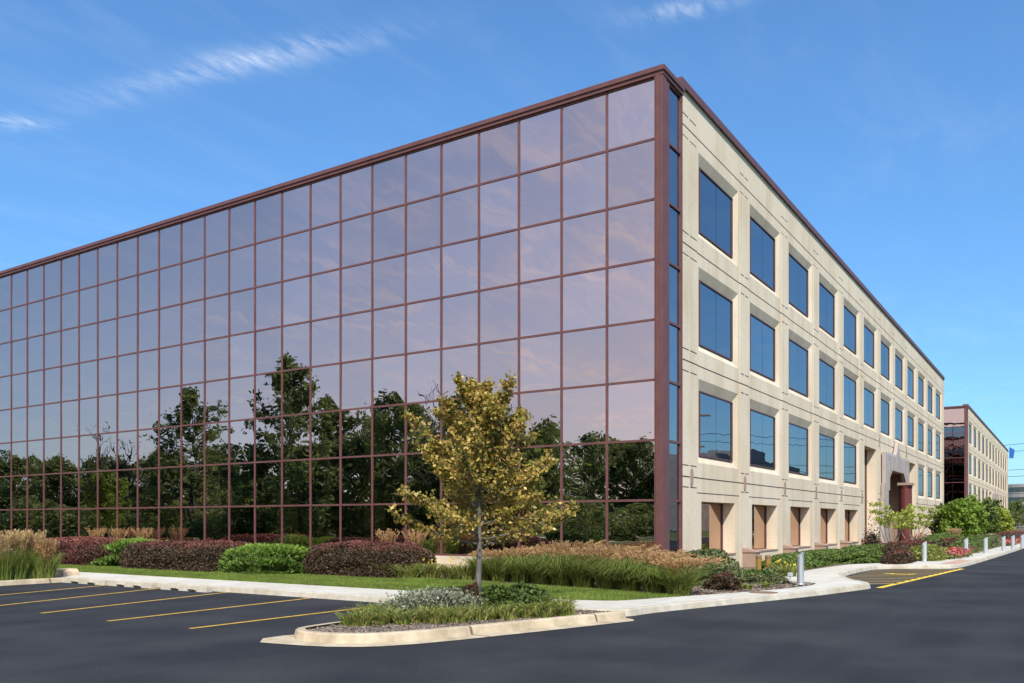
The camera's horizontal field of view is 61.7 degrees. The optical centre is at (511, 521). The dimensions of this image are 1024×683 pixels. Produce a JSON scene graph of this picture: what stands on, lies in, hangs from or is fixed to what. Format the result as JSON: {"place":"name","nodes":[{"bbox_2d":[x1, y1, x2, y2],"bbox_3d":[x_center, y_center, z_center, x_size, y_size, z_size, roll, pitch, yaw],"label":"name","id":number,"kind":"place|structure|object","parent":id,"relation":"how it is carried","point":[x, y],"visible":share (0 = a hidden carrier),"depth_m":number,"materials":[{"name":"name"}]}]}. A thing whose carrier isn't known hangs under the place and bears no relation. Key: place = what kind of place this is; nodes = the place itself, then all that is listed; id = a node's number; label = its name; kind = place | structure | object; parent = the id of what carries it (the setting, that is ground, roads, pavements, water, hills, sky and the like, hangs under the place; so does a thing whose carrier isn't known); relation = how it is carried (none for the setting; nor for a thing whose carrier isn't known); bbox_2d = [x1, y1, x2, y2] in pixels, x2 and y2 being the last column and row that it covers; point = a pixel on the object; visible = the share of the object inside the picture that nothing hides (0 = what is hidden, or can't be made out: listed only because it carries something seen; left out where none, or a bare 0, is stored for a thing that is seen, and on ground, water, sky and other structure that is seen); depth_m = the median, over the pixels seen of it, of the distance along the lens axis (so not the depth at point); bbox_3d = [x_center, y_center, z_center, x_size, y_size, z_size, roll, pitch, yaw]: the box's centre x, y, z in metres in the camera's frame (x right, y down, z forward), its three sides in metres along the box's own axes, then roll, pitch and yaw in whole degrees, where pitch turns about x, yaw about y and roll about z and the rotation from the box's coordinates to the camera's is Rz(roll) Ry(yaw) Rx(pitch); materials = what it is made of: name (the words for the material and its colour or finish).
{"place":"outdoors","nodes":[
{"label":"outdoors","id":0,"kind":"place"},
{"bbox_2d":[0,530,28,579],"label":"ornamental grass","id":1,"kind":"object","parent":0,"point":[6,565],"depth_m":24.22,"materials":[{"name":"green plant"}]},
{"bbox_2d":[0,528,35,579],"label":"ornamental grass","id":2,"kind":"object","parent":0,"point":[21,568],"depth_m":24.56,"materials":[{"name":"plant"}]},
{"bbox_2d":[15,530,46,578],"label":"ornamental grass","id":3,"kind":"object","parent":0,"point":[32,572],"depth_m":24.87,"materials":[{"name":"green plant"}]},
{"bbox_2d":[27,538,63,578],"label":"ornamental grass","id":4,"kind":"object","parent":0,"point":[45,568],"depth_m":24.73,"materials":[{"name":"green plant"}]},
{"bbox_2d":[445,550,513,579],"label":"ornamental grass","id":5,"kind":"object","parent":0,"point":[485,575],"depth_m":24.42,"materials":[{"name":"green plant"}]},
{"bbox_2d":[465,547,533,580],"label":"ornamental grass","id":6,"kind":"object","parent":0,"point":[494,570],"depth_m":23.85,"materials":[{"name":"green plant"}]},
{"bbox_2d":[0,527,1023,682],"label":"asphalt lot","id":7,"kind":"structure","parent":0,"point":[965,624],"depth_m":12.32,"materials":[{"name":"black asphalt"}]},
{"bbox_2d":[0,577,70,585],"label":"kerb","id":8,"kind":"structure","parent":7,"relation":"on","point":[29,581],"depth_m":24.10,"materials":[{"name":"beige concrete"}]},
{"bbox_2d":[62,578,109,584],"bbox_3d":[-12.078,1.685,24.256,2.147,0.130,0.180,0,0,33],"label":"wheel stop","id":9,"kind":"object","parent":7,"relation":"on","point":[84,581],"visible":0.99,"depth_m":24.16,"materials":[{"name":"concrete"}]},
{"bbox_2d":[107,580,156,588],"bbox_3d":[-10.246,1.685,23.060,1.993,0.130,0.180,0,0,33],"label":"wheel stop","id":10,"kind":"object","parent":7,"relation":"on","point":[133,584],"visible":1,"depth_m":22.94,"materials":[{"name":"concrete"}]},
{"bbox_2d":[161,584,211,592],"bbox_3d":[-8.296,1.685,21.787,1.845,0.130,0.180,0,0,33],"label":"wheel stop","id":11,"kind":"object","parent":7,"relation":"on","point":[185,588],"visible":1,"depth_m":21.69,"materials":[{"name":"concrete"}]},
{"bbox_2d":[260,618,633,646],"bbox_3d":[-0.573,1.740,13.456,6.496,0.004,1.745,0,0,-22],"label":"gutter","id":12,"kind":"object","parent":7,"relation":"on","point":[288,639],"visible":0.94,"depth_m":12.68,"materials":[{"name":"beige concrete"}]},
{"bbox_2d":[307,609,607,632],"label":"wood chips","id":13,"kind":"object","parent":7,"relation":"on","point":[366,629],"visible":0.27,"depth_m":13.43,"materials":[{"name":"brown wood"}]},
{"bbox_2d":[335,610,383,626],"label":"daylily clump","id":14,"kind":"object","parent":13,"relation":"on","point":[360,622],"visible":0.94,"depth_m":13.44,"materials":[{"name":"green plant"}]},
{"bbox_2d":[356,609,393,625],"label":"daylily clump","id":15,"kind":"object","parent":13,"relation":"on","point":[380,620],"visible":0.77,"depth_m":13.56,"materials":[{"name":"green plant"}]},
{"bbox_2d":[386,611,419,624],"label":"daylily clump","id":16,"kind":"object","parent":13,"relation":"on","point":[401,618],"visible":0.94,"depth_m":13.70,"materials":[{"name":"green plant"}]},
{"bbox_2d":[398,589,431,614],"bbox_3d":[-1.672,1.442,14.879,0.615,0.517,0.697,0,0,33],"label":"catmint","id":17,"kind":"object","parent":13,"relation":"on","point":[416,603],"visible":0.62,"depth_m":14.81,"materials":[{"name":"plant"}]},
{"bbox_2d":[413,585,447,609],"bbox_3d":[-1.447,1.408,15.178,0.747,0.580,0.523,0,0,8],"label":"catmint","id":18,"kind":"object","parent":13,"relation":"on","point":[432,596],"visible":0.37,"depth_m":15.08,"materials":[{"name":"plant"}]},
{"bbox_2d":[416,605,458,624],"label":"daylily clump","id":19,"kind":"object","parent":13,"relation":"on","point":[440,619],"visible":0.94,"depth_m":13.77,"materials":[{"name":"green plant"}]},
{"bbox_2d":[440,588,480,611],"bbox_3d":[-0.969,1.438,15.370,0.745,0.506,0.606,0,0,-33],"label":"catmint","id":20,"kind":"object","parent":13,"relation":"on","point":[451,596],"visible":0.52,"depth_m":15.23,"materials":[{"name":"plant"}]},
{"bbox_2d":[459,600,495,621],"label":"daylily clump","id":21,"kind":"object","parent":13,"relation":"on","point":[482,615],"visible":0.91,"depth_m":14.23,"materials":[{"name":"green plant"}]},
{"bbox_2d":[387,370,580,591],"bbox_3d":[-0.514,-0.662,16.693,3.300,4.646,4.218,0,0,33],"label":"maple tree","id":22,"kind":"object","parent":13,"relation":"on","point":[481,434],"visible":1,"depth_m":16.62,"materials":[{"name":"yellow plant"}]},
{"bbox_2d":[478,583,522,608],"bbox_3d":[-0.206,1.416,16.054,1.017,0.532,0.740,0,0,33],"label":"perennial","id":23,"kind":"object","parent":13,"relation":"on","point":[499,595],"visible":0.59,"depth_m":15.86,"materials":[{"name":"green plant"}]},
{"bbox_2d":[491,604,524,620],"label":"daylily clump","id":24,"kind":"object","parent":13,"relation":"on","point":[512,615],"visible":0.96,"depth_m":14.32,"materials":[{"name":"green plant"}]},
{"bbox_2d":[510,581,538,606],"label":"perennial","id":25,"kind":"object","parent":13,"relation":"on","point":[521,587],"visible":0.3,"depth_m":16.03,"materials":[{"name":"green plant"}]},
{"bbox_2d":[524,587,553,607],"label":"perennial","id":26,"kind":"object","parent":13,"relation":"on","point":[541,592],"visible":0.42,"depth_m":15.89,"materials":[{"name":"green plant"}]},
{"bbox_2d":[548,600,584,615],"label":"daylily clump","id":27,"kind":"object","parent":13,"relation":"on","point":[569,611],"visible":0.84,"depth_m":14.90,"materials":[{"name":"green plant"}]},
{"bbox_2d":[294,610,625,642],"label":"kerb","id":28,"kind":"structure","parent":7,"relation":"on","point":[303,633],"depth_m":13.05,"materials":[{"name":"beige concrete"}]},
{"bbox_2d":[0,64,944,568],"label":"office building","id":29,"kind":"structure","parent":7,"relation":"on","point":[650,290],"depth_m":32.50,"materials":[{"name":"purple glass"}]},
{"bbox_2d":[699,167,732,257],"bbox_3d":[7.074,-10.630,29.661,0.058,2.160,3.290,0,0,33],"label":"window","id":30,"kind":"structure","parent":29,"relation":"in","point":[715,205],"depth_m":29.63,"materials":[{"name":"blue glass"}]},
{"bbox_2d":[699,280,732,360],"bbox_3d":[7.074,-6.910,29.661,0.058,2.160,3.290,0,0,33],"label":"window","id":31,"kind":"structure","parent":29,"relation":"in","point":[715,309],"depth_m":29.63,"materials":[{"name":"blue glass"}]},
{"bbox_2d":[699,391,732,461],"bbox_3d":[7.074,-3.250,29.661,0.058,2.160,3.290,0,0,33],"label":"window","id":32,"kind":"structure","parent":29,"relation":"in","point":[715,413],"depth_m":29.63,"materials":[{"name":"blue glass"}]},
{"bbox_2d":[701,502,735,554],"bbox_3d":[6.948,0.248,29.696,0.528,1.835,3.450,0,0,33],"label":"window","id":33,"kind":"structure","parent":29,"relation":"in","point":[711,513],"depth_m":30.32,"materials":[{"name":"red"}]},
{"bbox_2d":[750,215,774,290],"bbox_3d":[9.987,-10.630,34.125,0.058,2.160,3.290,0,0,33],"label":"window","id":34,"kind":"structure","parent":29,"relation":"in","point":[762,245],"depth_m":34.13,"materials":[{"name":"blue glass"}]},
{"bbox_2d":[750,313,774,380],"bbox_3d":[9.987,-6.910,34.125,0.058,2.160,3.290,0,0,33],"label":"window","id":35,"kind":"structure","parent":29,"relation":"in","point":[762,336],"depth_m":34.14,"materials":[{"name":"blue glass"}]},
{"bbox_2d":[750,409,774,469],"bbox_3d":[9.987,-3.250,34.125,0.058,2.160,3.290,0,0,33],"label":"window","id":36,"kind":"structure","parent":29,"relation":"in","point":[762,426],"depth_m":34.12,"materials":[{"name":"blue glass"}]},
{"bbox_2d":[752,505,777,551],"bbox_3d":[9.861,0.248,34.160,0.528,1.835,3.450,0,0,33],"label":"window","id":37,"kind":"structure","parent":29,"relation":"in","point":[759,513],"depth_m":34.89,"materials":[{"name":"beige"}]},
{"bbox_2d":[789,253,807,316],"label":"window","id":38,"kind":"structure","parent":29,"relation":"in","point":[798,274],"depth_m":38.66,"materials":[{"name":"blue glass"}]},
{"bbox_2d":[789,338,807,396],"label":"window","id":39,"kind":"structure","parent":29,"relation":"in","point":[798,355],"depth_m":38.66,"materials":[{"name":"blue glass"}]},
{"bbox_2d":[789,422,807,474],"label":"window","id":40,"kind":"structure","parent":29,"relation":"in","point":[798,435],"depth_m":38.65,"materials":[{"name":"blue glass"}]},
{"bbox_2d":[790,507,810,547],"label":"window","id":41,"kind":"structure","parent":29,"relation":"in","point":[794,511],"depth_m":39.43,"materials":[{"name":"beige"}]},
{"bbox_2d":[819,281,834,337],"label":"window","id":42,"kind":"structure","parent":29,"relation":"in","point":[826,298],"depth_m":43.08,"materials":[{"name":"blue glass"}]},
{"bbox_2d":[819,358,834,408],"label":"window","id":43,"kind":"structure","parent":29,"relation":"in","point":[826,371],"depth_m":43.08,"materials":[{"name":"blue glass"}]},
{"bbox_2d":[819,433,834,479],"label":"window","id":44,"kind":"structure","parent":29,"relation":"in","point":[826,443],"depth_m":43.07,"materials":[{"name":"blue glass"}]},
{"bbox_2d":[820,509,836,544],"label":"window","id":45,"kind":"structure","parent":29,"relation":"in","point":[823,512],"depth_m":44.22,"materials":[{"name":"beige"}]},
{"bbox_2d":[844,305,855,354],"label":"window","id":46,"kind":"structure","parent":29,"relation":"in","point":[849,318],"depth_m":47.56,"materials":[{"name":"blue glass"}]},
{"bbox_2d":[844,374,855,419],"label":"window","id":47,"kind":"structure","parent":29,"relation":"in","point":[849,384],"depth_m":47.55,"materials":[{"name":"blue glass"}]},
{"bbox_2d":[844,442,855,483],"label":"window","id":48,"kind":"structure","parent":29,"relation":"in","point":[849,449],"depth_m":47.55,"materials":[{"name":"blue glass"}]},
{"bbox_2d":[864,449,866,537],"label":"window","id":49,"kind":"structure","parent":29,"relation":"in","point":[865,451],"depth_m":53.64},
{"bbox_2d":[864,324,873,368],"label":"window","id":50,"kind":"structure","parent":29,"relation":"in","point":[868,334],"depth_m":52.02,"materials":[{"name":"blue glass"}]},
{"bbox_2d":[864,387,873,427],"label":"window","id":51,"kind":"structure","parent":29,"relation":"in","point":[868,395],"depth_m":52.02,"materials":[{"name":"blue glass"}]},
{"bbox_2d":[881,341,889,379],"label":"window","id":52,"kind":"structure","parent":29,"relation":"in","point":[885,350],"depth_m":56.77,"materials":[{"name":"blue glass"}]},
{"bbox_2d":[881,398,889,434],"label":"window","id":53,"kind":"structure","parent":29,"relation":"in","point":[885,406],"depth_m":56.78,"materials":[{"name":"blue glass"}]},
{"bbox_2d":[895,354,902,389],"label":"window","id":54,"kind":"structure","parent":29,"relation":"in","point":[898,362],"depth_m":61.06,"materials":[{"name":"blue glass"}]},
{"bbox_2d":[895,407,902,441],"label":"window","id":55,"kind":"structure","parent":29,"relation":"in","point":[898,414],"depth_m":61.06,"materials":[{"name":"blue glass"}]},
{"bbox_2d":[907,366,913,398],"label":"window","id":56,"kind":"structure","parent":29,"relation":"in","point":[910,373],"depth_m":65.61,"materials":[{"name":"blue glass"}]},
{"bbox_2d":[907,415,913,446],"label":"window","id":57,"kind":"structure","parent":29,"relation":"in","point":[910,421],"depth_m":65.61,"materials":[{"name":"blue glass"}]},
{"bbox_2d":[55,547,1022,615],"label":"kerb","id":58,"kind":"structure","parent":7,"relation":"on","point":[640,610],"depth_m":19.94,"materials":[{"name":"concrete"}]},
{"bbox_2d":[847,569,955,583],"bbox_3d":[12.642,1.746,28.025,2.602,0.001,9.866,0,0,33],"label":"hatch marking","id":59,"kind":"object","parent":7,"relation":"on","point":[936,572],"visible":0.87,"depth_m":28.41,"materials":[{"name":"yellow paint"}]},
{"bbox_2d":[944,404,1008,509],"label":"office building","id":60,"kind":"structure","parent":7,"relation":"on","point":[976,451],"depth_m":105.48,"materials":[{"name":"beige concrete"}]},
{"bbox_2d":[1008,484,1023,526],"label":"distant office","id":61,"kind":"structure","parent":7,"relation":"on","point":[1015,488],"depth_m":293.35,"materials":[{"name":"grey concrete"}]},
{"bbox_2d":[0,0,1023,483],"label":"sky","id":62,"kind":"structure","parent":0,"point":[895,128],"materials":[{"name":"blue"}]},
{"bbox_2d":[485,544,554,582],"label":"ornamental grass","id":63,"kind":"object","parent":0,"point":[515,569],"depth_m":23.35,"materials":[{"name":"green plant"}]},
{"bbox_2d":[504,544,577,583],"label":"ornamental grass","id":64,"kind":"object","parent":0,"point":[538,577],"depth_m":22.77,"materials":[{"name":"plant"}]},
{"bbox_2d":[71,543,1019,608],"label":"sidewalk","id":65,"kind":"structure","parent":0,"point":[826,577],"depth_m":21.85,"materials":[{"name":"concrete"}]},
{"bbox_2d":[518,539,612,585],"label":"ornamental grass","id":66,"kind":"object","parent":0,"point":[558,574],"depth_m":22.19,"materials":[{"name":"green plant"}]},
{"bbox_2d":[550,543,621,587],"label":"ornamental grass","id":67,"kind":"object","parent":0,"point":[580,578],"depth_m":21.58,"materials":[{"name":"green plant"}]},
{"bbox_2d":[562,544,660,588],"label":"ornamental grass","id":68,"kind":"object","parent":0,"point":[602,582],"depth_m":21.06,"materials":[{"name":"green plant"}]},
{"bbox_2d":[585,547,685,591],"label":"ornamental grass","id":69,"kind":"object","parent":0,"point":[624,583],"depth_m":20.35,"materials":[{"name":"green plant"}]},
{"bbox_2d":[618,553,701,593],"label":"ornamental grass","id":70,"kind":"object","parent":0,"point":[647,580],"depth_m":19.73,"materials":[{"name":"green plant"}]},
{"bbox_2d":[441,528,1023,594],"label":"planting bed","id":71,"kind":"object","parent":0,"point":[746,568],"visible":0.01,"depth_m":24.11,"materials":[{"name":"brown soil"}]},
{"bbox_2d":[17,536,126,564],"bbox_3d":[-16.963,1.120,33.848,6.446,1.112,2.857,0,0,33],"label":"barberry hedge","id":72,"kind":"object","parent":71,"relation":"on","point":[75,549],"visible":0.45,"depth_m":32.14,"materials":[{"name":"red plant"}]},
{"bbox_2d":[84,537,167,565],"bbox_3d":[-14.437,1.160,32.688,6.084,1.201,3.362,0,0,33],"label":"juniper shrub","id":73,"kind":"object","parent":71,"relation":"on","point":[116,548],"visible":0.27,"depth_m":31.39,"materials":[{"name":"green plant"}]},
{"bbox_2d":[118,540,249,571],"bbox_3d":[-11.206,1.140,29.841,5.714,1.067,2.751,0,0,33],"label":"barberry hedge","id":74,"kind":"object","parent":71,"relation":"on","point":[195,556],"visible":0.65,"depth_m":28.67,"materials":[{"name":"red plant"}]},
{"bbox_2d":[216,542,314,574],"bbox_3d":[-7.781,1.204,27.795,4.163,1.102,3.056,0,0,33],"label":"juniper shrub","id":75,"kind":"object","parent":71,"relation":"on","point":[264,558],"visible":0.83,"depth_m":26.81,"materials":[{"name":"green plant"}]},
{"bbox_2d":[301,540,436,578],"bbox_3d":[-4.424,1.114,26.424,4.278,1.113,2.519,0,0,33],"label":"barberry hedge","id":76,"kind":"object","parent":71,"relation":"on","point":[357,558],"visible":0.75,"depth_m":25.49,"materials":[{"name":"red plant"}]},
{"bbox_2d":[379,563,427,578],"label":"daylily clump","id":77,"kind":"object","parent":71,"relation":"on","point":[406,573],"visible":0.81,"depth_m":24.44,"materials":[{"name":"green plant"}]},
{"bbox_2d":[413,559,445,578],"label":"daylily clump","id":78,"kind":"object","parent":71,"relation":"on","point":[435,572],"visible":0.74,"depth_m":24.81,"materials":[{"name":"green plant"}]},
{"bbox_2d":[441,560,473,579],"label":"daylily clump","id":79,"kind":"object","parent":71,"relation":"on","point":[463,573],"visible":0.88,"depth_m":24.47,"materials":[{"name":"green plant"}]},
{"bbox_2d":[642,555,732,595],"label":"ornamental grass","id":80,"kind":"object","parent":71,"relation":"on","point":[679,582],"depth_m":19.05,"materials":[{"name":"green plant"}]},
{"bbox_2d":[675,548,743,586],"bbox_3d":[5.073,1.205,22.998,2.086,1.015,2.872,0,0,33],"label":"euonymus shrub","id":81,"kind":"object","parent":71,"relation":"on","point":[733,566],"visible":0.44,"depth_m":22.49,"materials":[{"name":"green plant"}]},
{"bbox_2d":[703,572,741,590],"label":"barberry shrub","id":82,"kind":"object","parent":71,"relation":"on","point":[728,581],"visible":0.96,"depth_m":20.79,"materials":[{"name":"brown plant"}]},
{"bbox_2d":[666,582,811,595],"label":"mulch chips","id":83,"kind":"object","parent":71,"relation":"on","point":[697,589],"visible":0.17,"depth_m":20.96,"materials":[{"name":"brown wood"}]},
{"bbox_2d":[743,548,760,566],"bbox_3d":[8.870,1.316,31.683,0.520,0.708,0.540,0,0,33],"label":"stone pedestal","id":84,"kind":"object","parent":71,"relation":"on","point":[749,558],"visible":0.82,"depth_m":31.50,"materials":[{"name":"beige stone"}]},
{"bbox_2d":[759,574,788,584],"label":"groundcover plant","id":85,"kind":"object","parent":71,"relation":"on","point":[776,579],"visible":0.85,"depth_m":22.89,"materials":[{"name":"green plant"}]},
{"bbox_2d":[770,559,804,576],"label":"daylily clump","id":86,"kind":"object","parent":71,"relation":"on","point":[786,570],"visible":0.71,"depth_m":25.43,"materials":[{"name":"green plant"}]},
{"bbox_2d":[796,552,804,584],"bbox_3d":[7.485,1.200,22.221,0.240,0.860,0.240,0,0,33],"label":"bollard","id":87,"kind":"object","parent":71,"relation":"on","point":[800,568],"visible":1,"depth_m":22.15,"materials":[{"name":"metal"}]},
{"bbox_2d":[761,548,844,569],"bbox_3d":[12.052,1.402,33.865,1.587,0.602,12.132,0,0,33],"label":"boxwood hedge","id":88,"kind":"object","parent":71,"relation":"on","point":[815,558],"visible":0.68,"depth_m":31.23,"materials":[{"name":"green plant"}]},
{"bbox_2d":[837,543,885,563],"bbox_3d":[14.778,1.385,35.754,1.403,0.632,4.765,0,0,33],"label":"boxwood hedge","id":89,"kind":"object","parent":71,"relation":"on","point":[869,555],"visible":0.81,"depth_m":34.35,"materials":[{"name":"green plant"}]},
{"bbox_2d":[861,515,881,544],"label":"dry shrub","id":90,"kind":"object","parent":71,"relation":"on","point":[871,538],"visible":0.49,"depth_m":46.75,"materials":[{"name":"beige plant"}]},
{"bbox_2d":[867,501,915,544],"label":"multi stem tree","id":91,"kind":"object","parent":71,"relation":"on","point":[903,513],"visible":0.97,"depth_m":45.15,"materials":[{"name":"green plant"}]},
{"bbox_2d":[880,549,916,563],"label":"barberry shrub","id":92,"kind":"object","parent":71,"relation":"on","point":[897,556],"visible":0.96,"depth_m":33.20,"materials":[{"name":"brown plant"}]},
{"bbox_2d":[878,539,937,552],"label":"barberry shrub","id":93,"kind":"object","parent":71,"relation":"on","point":[902,545],"visible":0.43,"depth_m":39.23,"materials":[{"name":"brown plant"}]},
{"bbox_2d":[890,506,939,539],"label":"multi stem tree","id":94,"kind":"object","parent":71,"relation":"on","point":[911,526],"visible":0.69,"depth_m":49.75,"materials":[{"name":"green plant"}]},
{"bbox_2d":[908,543,950,560],"bbox_3d":[18.098,1.331,37.210,1.602,0.743,4.724,0,0,33],"label":"perennial mound","id":95,"kind":"object","parent":71,"relation":"on","point":[935,552],"visible":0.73,"depth_m":36.00,"materials":[{"name":"green plant"}]},
{"bbox_2d":[925,503,948,534],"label":"tree","id":96,"kind":"object","parent":71,"relation":"on","point":[936,521],"visible":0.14,"depth_m":62.54,"materials":[{"name":"green plant"}]},
{"bbox_2d":[916,532,963,545],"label":"perennial mound","id":97,"kind":"object","parent":71,"relation":"on","point":[936,537],"visible":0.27,"depth_m":50.30,"materials":[{"name":"green plant"}]},
{"bbox_2d":[936,498,981,535],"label":"tree","id":98,"kind":"object","parent":71,"relation":"on","point":[955,513],"visible":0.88,"depth_m":60.52,"materials":[{"name":"green plant"}]},
{"bbox_2d":[945,546,979,558],"bbox_3d":[21.036,1.461,40.897,2.005,0.486,8.954,0,0,33],"label":"flower bed","id":99,"kind":"object","parent":71,"relation":"on","point":[954,552],"visible":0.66,"depth_m":38.85,"materials":[{"name":"pink plant"}]},
{"bbox_2d":[949,534,992,552],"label":"boxwood shrub","id":100,"kind":"object","parent":71,"relation":"on","point":[975,542],"visible":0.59,"depth_m":47.00,"materials":[{"name":"green plant"}]},
{"bbox_2d":[961,493,992,536],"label":"tree","id":101,"kind":"object","parent":71,"relation":"on","point":[977,509],"visible":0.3,"depth_m":66.34,"materials":[{"name":"green plant"}]},
{"bbox_2d":[977,496,1002,534],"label":"tree","id":102,"kind":"object","parent":71,"relation":"on","point":[992,512],"visible":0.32,"depth_m":77.31,"materials":[{"name":"green plant"}]},
{"bbox_2d":[1009,499,1023,528],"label":"woodland tree","id":103,"kind":"object","parent":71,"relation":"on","point":[1018,505],"visible":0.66,"depth_m":204.18,"materials":[{"name":"green plant"}]},
{"bbox_2d":[990,505,1016,533],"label":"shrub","id":104,"kind":"object","parent":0,"point":[1006,522],"visible":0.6,"depth_m":79.84,"materials":[{"name":"green plant"}]},
{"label":"lawn","id":105,"kind":"structure","parent":0,"visible":0},
{"bbox_2d":[56,564,680,600],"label":"grass","id":106,"kind":"structure","parent":105,"relation":"on","point":[414,583],"depth_m":22.95,"materials":[{"name":"green plant"}]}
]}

